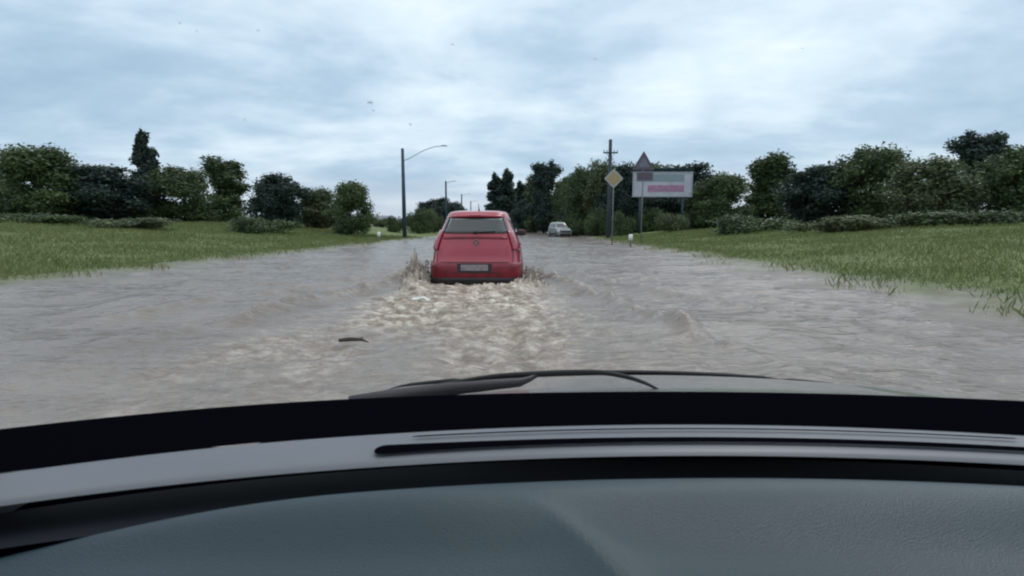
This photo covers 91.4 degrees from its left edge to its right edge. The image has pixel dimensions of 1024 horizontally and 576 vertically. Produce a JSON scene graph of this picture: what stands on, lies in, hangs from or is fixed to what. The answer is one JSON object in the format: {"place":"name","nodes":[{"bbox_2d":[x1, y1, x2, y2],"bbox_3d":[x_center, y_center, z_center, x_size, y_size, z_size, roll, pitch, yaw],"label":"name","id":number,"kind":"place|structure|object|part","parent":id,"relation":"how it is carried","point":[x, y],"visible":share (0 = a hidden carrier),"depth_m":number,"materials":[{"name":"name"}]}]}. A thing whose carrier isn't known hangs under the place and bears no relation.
{"place":"outdoors","nodes":[
{"label":"outdoors","id":0,"kind":"place"},
{"bbox_2d":[0,229,1023,446],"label":"water","id":1,"kind":"structure","parent":0,"point":[275,329],"depth_m":5.04,"materials":[{"name":"grey liquid"}]},
{"bbox_2d":[338,337,367,341],"bbox_3d":[-1.450,0.472,4.596,0.286,0.051,0.088,0,7,0],"label":"driftwood","id":2,"kind":"object","parent":1,"relation":"on","point":[347,339],"visible":1,"depth_m":4.57,"materials":[{"name":"wood"}]},
{"bbox_2d":[411,296,429,301],"bbox_3d":[-1.305,0.156,7.165,0.260,0.073,0.100,0,7,0],"label":"plastic scrap","id":3,"kind":"object","parent":1,"relation":"on","point":[425,298],"visible":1,"depth_m":7.12,"materials":[{"name":"white plastic"}]},
{"bbox_2d":[396,260,548,288],"bbox_3d":[-0.669,-0.285,9.289,2.579,0.418,2.010,0,7,0],"label":"water spray","id":4,"kind":"object","parent":1,"relation":"on","point":[429,272],"visible":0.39,"depth_m":9.47,"materials":[{"name":"grey liquid"}]},
{"bbox_2d":[431,203,525,284],"bbox_3d":[-0.632,-0.936,10.799,1.890,1.643,3.868,0,7,1],"label":"hatchback car","id":5,"kind":"object","parent":1,"relation":"in","point":[478,246],"visible":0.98,"depth_m":9.03,"materials":[{"name":"red paint"}]},
{"bbox_3d":[-0.665,-1.159,9.191,1.255,0.320,0.406,0,7,1],"label":"rear window","id":6,"kind":"part","parent":5,"relation":"part of","materials":[{"name":"grey glass"}]},
{"bbox_3d":[0.000,-1.214,9.872,0.180,0.341,0.820,0,7,1],"label":"side window","id":7,"kind":"part","parent":5,"relation":"part of","materials":[{"name":"grey glass"}]},
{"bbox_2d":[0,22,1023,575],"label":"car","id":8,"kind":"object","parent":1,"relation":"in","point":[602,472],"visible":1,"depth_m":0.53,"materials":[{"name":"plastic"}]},
{"bbox_3d":[-0.620,0.775,-0.662,0.070,0.860,2.700,0,7,0],"label":"door","id":9,"kind":"part","parent":8,"relation":"part of","materials":[{"name":"paint"}]},
{"bbox_2d":[548,222,571,236],"bbox_3d":[5.486,-6.705,57.557,1.750,1.807,4.205,-2,7,-13],"label":"estate car","id":10,"kind":"object","parent":1,"relation":"in","point":[556,229],"visible":0.99,"depth_m":56.66,"materials":[{"name":"paint"}]},
{"bbox_2d":[0,218,1023,328],"bbox_3d":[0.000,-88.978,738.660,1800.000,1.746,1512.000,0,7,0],"label":"ground","id":11,"kind":"structure","parent":0,"point":[944,304],"depth_m":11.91,"materials":[{"name":"green plant"}]},
{"bbox_2d":[0,167,25,198],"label":"leafy tree","id":12,"kind":"object","parent":11,"relation":"on","point":[2,196],"visible":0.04,"depth_m":42.81,"materials":[{"name":"green plant"}]},
{"bbox_2d":[0,142,89,216],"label":"leafy tree","id":13,"kind":"object","parent":11,"relation":"on","point":[36,167],"visible":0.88,"depth_m":36.05,"materials":[{"name":"green plant"}]},
{"bbox_2d":[0,212,94,223],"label":"shrub","id":14,"kind":"object","parent":11,"relation":"on","point":[39,218],"visible":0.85,"depth_m":24.39,"materials":[{"name":"green plant"}]},
{"bbox_2d":[34,163,167,220],"bbox_3d":[-32.007,-7.368,39.045,7.538,4.706,7.434,-2,7,-17],"label":"leafy tree","id":15,"kind":"object","parent":11,"relation":"on","point":[110,192],"visible":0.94,"depth_m":38.47,"materials":[{"name":"green plant"}]},
{"bbox_2d":[72,217,176,228],"bbox_3d":[-20.748,-3.479,26.873,4.694,0.757,4.419,5,9,36],"label":"shrub","id":16,"kind":"object","parent":11,"relation":"on","point":[151,222],"visible":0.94,"depth_m":26.51,"materials":[{"name":"green plant"}]},
{"bbox_2d":[116,207,170,220],"bbox_3d":[-30.834,-6.069,41.355,4.321,1.629,5.154,-4,8,-28],"label":"shrub","id":17,"kind":"object","parent":11,"relation":"on","point":[150,213],"visible":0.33,"depth_m":40.39,"materials":[{"name":"green plant"}]},
{"bbox_2d":[128,128,161,212],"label":"poplar tree","id":18,"kind":"object","parent":11,"relation":"on","point":[143,158],"visible":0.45,"depth_m":59.95,"materials":[{"name":"green plant"}]},
{"bbox_2d":[142,163,231,221],"bbox_3d":[-28.748,-8.111,43.222,7.900,5.128,5.939,3,7,22],"label":"leafy tree","id":19,"kind":"object","parent":11,"relation":"on","point":[181,184],"visible":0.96,"depth_m":42.20,"materials":[{"name":"green plant"}]},
{"bbox_2d":[197,153,253,221],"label":"leafy tree","id":20,"kind":"object","parent":11,"relation":"on","point":[224,175],"visible":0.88,"depth_m":50.19,"materials":[{"name":"green plant"}]},
{"bbox_2d":[221,215,299,233],"bbox_3d":[-17.164,-4.260,33.548,4.770,1.306,5.689,1,7,6],"label":"shrub","id":21,"kind":"object","parent":11,"relation":"on","point":[246,224],"visible":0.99,"depth_m":32.52,"materials":[{"name":"green plant"}]},
{"bbox_2d":[240,172,312,227],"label":"leafy tree","id":22,"kind":"object","parent":11,"relation":"on","point":[276,197],"visible":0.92,"depth_m":44.24,"materials":[{"name":"green plant"}]},
{"bbox_2d":[295,186,336,228],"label":"leafy tree","id":23,"kind":"object","parent":11,"relation":"on","point":[316,205],"visible":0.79,"depth_m":48.36,"materials":[{"name":"green plant"}]},
{"bbox_2d":[321,179,379,235],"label":"leafy tree","id":24,"kind":"object","parent":11,"relation":"on","point":[348,199],"visible":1,"depth_m":40.98,"materials":[{"name":"green plant"}]},
{"bbox_2d":[371,218,387,227],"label":"shrub","id":25,"kind":"object","parent":11,"relation":"on","point":[381,223],"visible":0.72,"depth_m":78.99,"materials":[{"name":"green plant"}]},
{"bbox_2d":[372,216,387,223],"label":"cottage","id":26,"kind":"structure","parent":11,"relation":"on","point":[380,217],"depth_m":118.46,"materials":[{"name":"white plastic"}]},
{"bbox_2d":[384,215,401,232],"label":"shrub","id":27,"kind":"object","parent":11,"relation":"on","point":[393,224],"visible":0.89,"depth_m":58.78,"materials":[{"name":"green plant"}]},
{"bbox_2d":[406,206,434,233],"bbox_3d":[-12.003,-8.873,65.424,4.418,3.823,3.704,-5,9,-38],"label":"shrub","id":28,"kind":"object","parent":11,"relation":"on","point":[418,222],"visible":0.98,"depth_m":64.58,"materials":[{"name":"green plant"}]},
{"bbox_2d":[401,145,446,237],"bbox_3d":[-7.908,-8.657,45.288,4.219,8.373,0.397,0,7,0],"label":"street lamp","id":29,"kind":"object","parent":11,"relation":"on","point":[404,228],"visible":0.99,"depth_m":45.16,"materials":[{"name":"metal"}]},
{"bbox_2d":[413,200,443,231],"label":"leafy tree","id":30,"kind":"object","parent":11,"relation":"on","point":[431,204],"visible":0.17,"depth_m":78.19,"materials":[{"name":"green plant"}]},
{"bbox_2d":[426,208,443,232],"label":"shrub","id":31,"kind":"object","parent":11,"relation":"on","point":[436,223],"visible":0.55,"depth_m":72.86,"materials":[{"name":"green plant"}]},
{"bbox_2d":[430,196,457,231],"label":"leafy tree","id":32,"kind":"object","parent":11,"relation":"on","point":[441,204],"visible":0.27,"depth_m":85.89,"materials":[{"name":"green plant"}]},
{"bbox_2d":[445,181,451,219],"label":"street lamp","id":33,"kind":"object","parent":11,"relation":"on","point":[446,182],"visible":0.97,"depth_m":78.76,"materials":[{"name":"metal"}]},
{"bbox_2d":[452,201,467,211],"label":"leafy tree","id":34,"kind":"object","parent":11,"relation":"on","point":[460,207],"visible":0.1,"depth_m":90.33,"materials":[{"name":"green plant"}]},
{"bbox_2d":[484,171,509,211],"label":"poplar tree","id":35,"kind":"object","parent":11,"relation":"on","point":[496,197],"visible":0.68,"depth_m":115.41,"materials":[{"name":"green plant"}]},
{"bbox_2d":[501,168,517,228],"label":"poplar tree","id":36,"kind":"object","parent":11,"relation":"on","point":[508,183],"visible":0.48,"depth_m":117.13,"materials":[{"name":"green plant"}]},
{"bbox_2d":[514,181,526,229],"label":"poplar tree","id":37,"kind":"object","parent":11,"relation":"on","point":[520,188],"visible":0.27,"depth_m":132.05,"materials":[{"name":"green plant"}]},
{"bbox_2d":[509,198,538,231],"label":"leafy tree","id":38,"kind":"object","parent":11,"relation":"on","point":[519,218],"visible":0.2,"depth_m":107.99,"materials":[{"name":"green plant"}]},
{"bbox_2d":[523,173,539,232],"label":"leafy tree","id":39,"kind":"object","parent":11,"relation":"on","point":[529,225],"visible":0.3,"depth_m":101.81,"materials":[{"name":"green plant"}]},
{"bbox_2d":[65,211,1012,223],"bbox_3d":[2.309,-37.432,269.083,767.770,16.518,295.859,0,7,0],"label":"wood","id":40,"kind":"object","parent":11,"relation":"on","point":[400,219],"depth_m":319.85,"materials":[{"name":"green plant"}]},
{"bbox_2d":[520,159,563,232],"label":"leafy tree","id":41,"kind":"object","parent":11,"relation":"on","point":[543,177],"visible":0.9,"depth_m":93.15,"materials":[{"name":"green plant"}]},
{"bbox_2d":[548,178,562,227],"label":"leafy tree","id":42,"kind":"object","parent":11,"relation":"on","point":[556,204],"visible":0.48,"depth_m":90.05,"materials":[{"name":"green plant"}]},
{"bbox_2d":[557,173,570,221],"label":"leafy tree","id":43,"kind":"object","parent":11,"relation":"on","point":[563,186],"visible":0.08,"depth_m":81.95,"materials":[{"name":"green plant"}]},
{"bbox_2d":[556,204,575,221],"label":"leafy tree","id":44,"kind":"object","parent":11,"relation":"on","point":[561,215],"visible":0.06,"depth_m":71.74,"materials":[{"name":"green plant"}]},
{"bbox_2d":[560,215,587,235],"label":"shrub","id":45,"kind":"object","parent":11,"relation":"on","point":[575,225],"visible":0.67,"depth_m":61.27,"materials":[{"name":"green plant"}]},
{"bbox_2d":[561,164,593,221],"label":"leafy tree","id":46,"kind":"object","parent":11,"relation":"on","point":[579,178],"visible":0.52,"depth_m":63.80,"materials":[{"name":"green plant"}]},
{"bbox_2d":[581,207,606,235],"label":"shrub","id":47,"kind":"object","parent":11,"relation":"on","point":[595,224],"visible":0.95,"depth_m":54.80,"materials":[{"name":"green plant"}]},
{"bbox_2d":[579,157,615,232],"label":"leafy tree","id":48,"kind":"object","parent":11,"relation":"on","point":[597,180],"visible":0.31,"depth_m":60.21,"materials":[{"name":"green plant"}]},
{"bbox_2d":[603,139,617,237],"bbox_3d":[8.431,-8.430,43.287,1.252,8.613,0.413,0,7,0],"label":"utility pole","id":49,"kind":"object","parent":11,"relation":"on","point":[608,220],"visible":0.98,"depth_m":43.23,"materials":[{"name":"brown wood"}]},
{"bbox_2d":[604,169,622,244],"bbox_3d":[5.986,-4.717,29.661,1.098,4.586,0.103,0,7,0],"label":"road sign","id":50,"kind":"object","parent":11,"relation":"on","point":[613,178],"visible":0.94,"depth_m":29.41,"materials":[{"name":"metal"}]},
{"bbox_2d":[594,161,644,232],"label":"leafy tree","id":51,"kind":"object","parent":11,"relation":"on","point":[626,202],"visible":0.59,"depth_m":55.73,"materials":[{"name":"green plant"}]},
{"bbox_2d":[611,209,637,235],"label":"shrub","id":52,"kind":"object","parent":11,"relation":"on","point":[622,226],"visible":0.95,"depth_m":48.93,"materials":[{"name":"green plant"}]},
{"bbox_2d":[629,234,632,246],"bbox_3d":[6.379,-2.534,26.890,0.212,0.700,0.213,0,7,0],"label":"marker post","id":53,"kind":"object","parent":11,"relation":"on","point":[630,237],"visible":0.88,"depth_m":26.79,"materials":[{"name":"white plastic"}]},
{"bbox_2d":[633,152,653,242],"bbox_3d":[7.714,-5.279,29.595,1.270,5.455,0.106,0,7,0],"label":"road sign","id":54,"kind":"object","parent":11,"relation":"on","point":[643,163],"visible":0.96,"depth_m":29.37,"materials":[{"name":"metal"}]},
{"bbox_2d":[628,206,667,231],"bbox_3d":[15.558,-7.727,56.463,5.341,3.100,4.478,-4,8,-29],"label":"shrub","id":55,"kind":"object","parent":11,"relation":"on","point":[649,224],"visible":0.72,"depth_m":55.12,"materials":[{"name":"green plant"}]},
{"bbox_2d":[641,162,670,209],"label":"leafy tree","id":56,"kind":"object","parent":11,"relation":"on","point":[657,165],"visible":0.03,"depth_m":69.70,"materials":[{"name":"green plant"}]},
{"bbox_2d":[632,168,693,233],"bbox_3d":[15.367,-8.887,51.352,6.300,6.601,0.356,0,7,0],"label":"billboard","id":57,"kind":"object","parent":11,"relation":"on","point":[670,184],"visible":0.93,"depth_m":51.03,"materials":[{"name":"metal"}]},
{"bbox_2d":[644,197,692,217],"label":"leafy tree","id":58,"kind":"object","parent":11,"relation":"on","point":[666,204],"visible":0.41,"depth_m":58.07,"materials":[{"name":"green plant"}]},
{"bbox_2d":[654,212,690,231],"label":"shrub","id":59,"kind":"object","parent":11,"relation":"on","point":[668,222],"visible":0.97,"depth_m":46.84,"materials":[{"name":"green plant"}]},
{"bbox_2d":[676,184,705,213],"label":"leafy tree","id":60,"kind":"object","parent":11,"relation":"on","point":[693,203],"visible":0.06,"depth_m":59.98,"materials":[{"name":"green plant"}]},
{"bbox_2d":[647,160,736,204],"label":"leafy tree","id":61,"kind":"object","parent":11,"relation":"on","point":[698,168],"visible":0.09,"depth_m":66.59,"materials":[{"name":"green plant"}]},
{"bbox_2d":[674,208,715,228],"bbox_3d":[20.616,-7.514,54.221,6.749,2.410,5.659,6,9,39],"label":"shrub","id":62,"kind":"object","parent":11,"relation":"on","point":[691,216],"visible":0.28,"depth_m":53.41,"materials":[{"name":"green plant"}]},
{"bbox_2d":[677,170,757,227],"bbox_3d":[21.677,-9.085,51.502,8.092,5.933,6.083,0,7,-2],"label":"leafy tree","id":63,"kind":"object","parent":11,"relation":"on","point":[719,193],"visible":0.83,"depth_m":50.44,"materials":[{"name":"green plant"}]},
{"bbox_2d":[706,214,802,234],"bbox_3d":[15.803,-4.321,33.783,6.448,1.525,5.406,-3,7,-21],"label":"shrub","id":64,"kind":"object","parent":11,"relation":"on","point":[732,224],"visible":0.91,"depth_m":32.67,"materials":[{"name":"green plant"}]},
{"bbox_2d":[736,149,797,221],"bbox_3d":[28.088,-10.961,55.323,7.152,8.290,5.857,6,9,41],"label":"leafy tree","id":65,"kind":"object","parent":11,"relation":"on","point":[768,172],"visible":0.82,"depth_m":54.01,"materials":[{"name":"green plant"}]},
{"bbox_2d":[771,163,862,223],"bbox_3d":[27.517,-8.356,44.979,7.649,5.700,7.543,3,8,26],"label":"leafy tree","id":66,"kind":"object","parent":11,"relation":"on","point":[805,197],"visible":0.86,"depth_m":44.19,"materials":[{"name":"green plant"}]},
{"bbox_2d":[777,213,902,231],"bbox_3d":[17.663,-3.408,26.711,5.247,1.072,4.939,-1,7,-11],"label":"shrub","id":67,"kind":"object","parent":11,"relation":"on","point":[846,223],"visible":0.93,"depth_m":25.43,"materials":[{"name":"green plant"}]},
{"bbox_2d":[819,141,912,220],"bbox_3d":[31.077,-8.992,43.565,8.953,7.236,6.731,-6,9,-41],"label":"leafy tree","id":68,"kind":"object","parent":11,"relation":"on","point":[870,168],"visible":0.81,"depth_m":42.00,"materials":[{"name":"green plant"}]},
{"bbox_2d":[872,153,997,220],"bbox_3d":[31.283,-7.271,37.121,6.882,5.358,6.425,6,9,42],"label":"leafy tree","id":69,"kind":"object","parent":11,"relation":"on","point":[944,186],"visible":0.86,"depth_m":36.02,"materials":[{"name":"green plant"}]},
{"bbox_2d":[885,208,1023,226],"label":"shrub","id":70,"kind":"object","parent":11,"relation":"on","point":[931,218],"visible":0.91,"depth_m":23.74,"materials":[{"name":"green plant"}]},
{"bbox_2d":[942,129,1013,213],"bbox_3d":[45.683,-10.818,49.274,6.743,9.500,5.716,-4,8,-32],"label":"leafy tree","id":71,"kind":"object","parent":11,"relation":"on","point":[971,148],"visible":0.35,"depth_m":48.18,"materials":[{"name":"green plant"}]},
{"bbox_2d":[966,144,1023,220],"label":"leafy tree","id":72,"kind":"object","parent":11,"relation":"on","point":[1006,177],"visible":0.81,"depth_m":35.01,"materials":[{"name":"green plant"}]},
{"bbox_2d":[0,0,1023,218],"label":"sky","id":73,"kind":"structure","parent":0,"point":[726,84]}
]}

